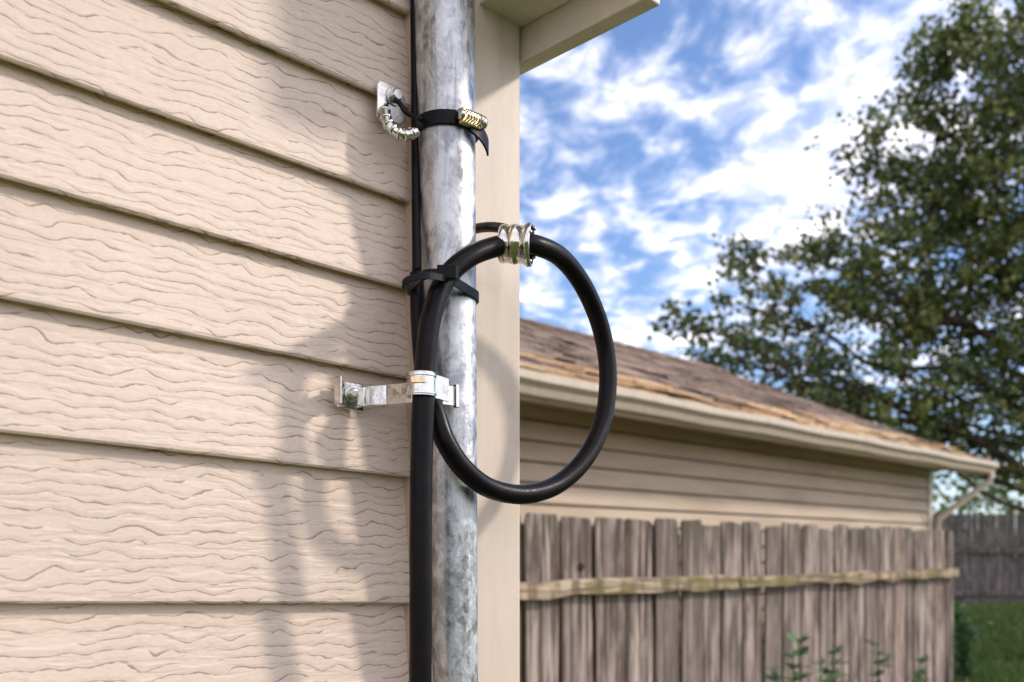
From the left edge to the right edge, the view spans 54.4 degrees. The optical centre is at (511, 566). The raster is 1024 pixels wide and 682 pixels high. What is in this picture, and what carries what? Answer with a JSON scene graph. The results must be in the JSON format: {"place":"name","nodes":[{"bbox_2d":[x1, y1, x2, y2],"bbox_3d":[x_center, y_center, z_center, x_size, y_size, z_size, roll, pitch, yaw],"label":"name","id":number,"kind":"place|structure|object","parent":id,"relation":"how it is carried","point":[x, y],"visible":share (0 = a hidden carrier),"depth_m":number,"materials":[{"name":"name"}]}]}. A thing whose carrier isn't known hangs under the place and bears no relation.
{"place":"outdoors","nodes":[
{"label":"outdoors","id":0,"kind":"place"},
{"bbox_2d":[479,0,569,27],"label":"cornice soffit","id":1,"kind":"structure","parent":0,"point":[521,13],"depth_m":1.11,"materials":[{"name":"beige paint"}]},
{"bbox_2d":[520,0,1023,567],"label":"sky","id":2,"kind":"structure","parent":0,"point":[681,123],"materials":[{"name":"blue"}]},
{"bbox_2d":[953,568,1023,681],"bbox_3d":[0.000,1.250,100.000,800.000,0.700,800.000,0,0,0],"label":"ground","id":3,"kind":"structure","parent":0,"point":[989,651],"depth_m":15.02,"materials":[{"name":"green plant"}]},
{"bbox_2d":[414,0,477,681],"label":"metal pipe","id":4,"kind":"object","parent":3,"relation":"on","point":[445,50],"visible":0.74,"depth_m":1.01,"materials":[{"name":"metal"}]},
{"bbox_2d":[414,107,488,155],"bbox_3d":[-0.063,-0.442,1.025,0.080,0.033,0.067,0,0,45],"label":"hose clamp","id":5,"kind":"object","parent":4,"relation":"attached to","point":[476,123],"visible":0.75,"depth_m":1.00,"materials":[{"name":"black fabric"}]},
{"bbox_2d":[409,0,616,681],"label":"coiled cable","id":6,"kind":"object","parent":4,"relation":"attached to","point":[430,422],"visible":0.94,"depth_m":0.98,"materials":[{"name":"black rubber"}]},
{"bbox_2d":[402,265,478,304],"bbox_3d":[-0.070,-0.273,0.993,0.071,0.027,0.135,0,0,0],"label":"cable tie","id":7,"kind":"object","parent":6,"relation":"attached to","point":[443,273],"visible":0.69,"depth_m":0.94,"materials":[{"name":"black plastic"}]},
{"bbox_2d":[497,222,535,266],"bbox_3d":[0.005,-0.328,1.018,0.038,0.044,0.044,0,0,10],"label":"cable coupling","id":8,"kind":"object","parent":6,"relation":"attached to","point":[515,237],"visible":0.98,"depth_m":1.00,"materials":[{"name":"metal"}]},
{"bbox_2d":[432,0,519,681],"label":"corner board","id":9,"kind":"object","parent":3,"relation":"on","point":[497,70],"depth_m":1.12,"materials":[{"name":"paint"}]},
{"bbox_2d":[520,404,928,681],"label":"siding wall","id":10,"kind":"structure","parent":3,"relation":"on","point":[538,451],"depth_m":6.61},
{"bbox_2d":[520,417,927,672],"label":"siding laps","id":11,"kind":"object","parent":10,"relation":"attached to","point":[556,443],"visible":0.22,"depth_m":6.61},
{"bbox_2d":[520,513,958,681],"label":"wooden fence","id":12,"kind":"object","parent":3,"relation":"on","point":[604,599],"visible":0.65,"depth_m":5.21,"materials":[{"name":"brown wood"}]},
{"bbox_2d":[763,632,844,681],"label":"weed plant","id":13,"kind":"object","parent":3,"relation":"on","point":[774,676],"visible":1,"depth_m":4.28,"materials":[{"name":"green plant"}]},
{"bbox_2d":[641,0,1023,512],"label":"tree","id":14,"kind":"object","parent":3,"relation":"on","point":[922,301],"visible":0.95,"depth_m":14.38,"materials":[{"name":"green plant"}]},
{"bbox_2d":[812,637,896,681],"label":"weed plant","id":15,"kind":"object","parent":3,"relation":"on","point":[836,649],"visible":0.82,"depth_m":4.89,"materials":[{"name":"green plant"}]},
{"bbox_2d":[904,655,932,681],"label":"weed plant","id":16,"kind":"object","parent":3,"relation":"on","point":[916,677],"visible":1,"depth_m":5.20,"materials":[{"name":"green plant"}]},
{"bbox_2d":[953,602,980,681],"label":"bush","id":17,"kind":"object","parent":3,"relation":"on","point":[963,647],"visible":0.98,"depth_m":12.94,"materials":[{"name":"green plant"}]},
{"bbox_2d":[933,513,1023,604],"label":"wooden fence","id":18,"kind":"object","parent":3,"relation":"on","point":[998,576],"visible":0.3,"depth_m":22.40,"materials":[{"name":"grey wood"}]},
{"bbox_2d":[933,431,1023,566],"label":"background trees","id":19,"kind":"object","parent":3,"relation":"on","point":[975,499],"visible":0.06,"depth_m":34.00,"materials":[{"name":"green plant"}]},
{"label":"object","id":20,"kind":"object","parent":3,"relation":"on","visible":0},
{"bbox_2d":[520,326,944,450],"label":"roof deck","id":21,"kind":"structure","parent":20,"relation":"on","point":[637,387],"depth_m":7.05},
{"bbox_2d":[520,317,940,443],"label":"shingles","id":22,"kind":"object","parent":21,"relation":"on","point":[674,376],"visible":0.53,"depth_m":8.32,"materials":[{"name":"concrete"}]},
{"bbox_2d":[520,396,985,475],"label":"eave soffit","id":23,"kind":"structure","parent":21,"relation":"attached to","point":[617,415],"depth_m":6.31,"materials":[{"name":"paint"}]},
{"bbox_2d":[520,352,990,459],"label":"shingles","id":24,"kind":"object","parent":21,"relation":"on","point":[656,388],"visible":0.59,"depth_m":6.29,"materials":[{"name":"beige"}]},
{"bbox_2d":[520,368,998,473],"bbox_3d":[1.597,-0.875,6.259,0.109,0.200,8.640,0,0,43],"label":"gutter","id":25,"kind":"object","parent":21,"relation":"attached to","point":[542,386],"visible":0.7,"depth_m":5.87,"materials":[{"name":"paint"}]},
{"bbox_2d":[935,473,994,529],"bbox_3d":[4.263,0.274,9.410,0.537,2.311,0.073,0,0,9],"label":"downspout","id":26,"kind":"object","parent":25,"relation":"attached to","point":[964,499],"visible":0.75,"depth_m":9.39,"materials":[{"name":"paint"}]},
{"bbox_2d":[927,469,932,531],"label":"corner trim","id":27,"kind":"structure","parent":20,"relation":"attached to","point":[930,500],"depth_m":9.42,"materials":[{"name":"paint"}]},
{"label":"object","id":28,"kind":"object","parent":3,"relation":"on","visible":0},
{"bbox_2d":[0,0,410,681],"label":"siding wall","id":29,"kind":"structure","parent":28,"relation":"attached to","point":[204,264],"depth_m":0.88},
{"bbox_2d":[334,370,458,410],"bbox_3d":[-0.112,-0.169,0.964,0.119,0.029,0.060,0,0,0],"label":"pipe bracket","id":30,"kind":"object","parent":29,"relation":"attached to","point":[353,396],"visible":1,"depth_m":0.97,"materials":[{"name":"metal"}]},
{"bbox_2d":[376,80,422,141],"bbox_3d":[-0.114,-0.457,1.001,0.037,0.065,0.036,0,0,-39],"label":"pipe bracket","id":31,"kind":"object","parent":29,"relation":"attached to","point":[392,111],"visible":1,"depth_m":1.00,"materials":[{"name":"metal"}]},
{"bbox_2d":[403,14,421,669],"bbox_3d":[-0.100,0.233,1.048,0.022,2.735,0.026,0,0,-44],"label":"corner channel","id":32,"kind":"object","parent":29,"relation":"attached to","point":[408,207],"depth_m":1.04,"materials":[{"name":"paint"}]},
{"label":"side wall","id":33,"kind":"object","parent":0,"visible":0},
{"bbox_2d":[520,0,659,74],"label":"cornice fascia","id":34,"kind":"structure","parent":33,"relation":"attached to","point":[560,30],"depth_m":1.10,"materials":[{"name":"beige paint"}]}
]}

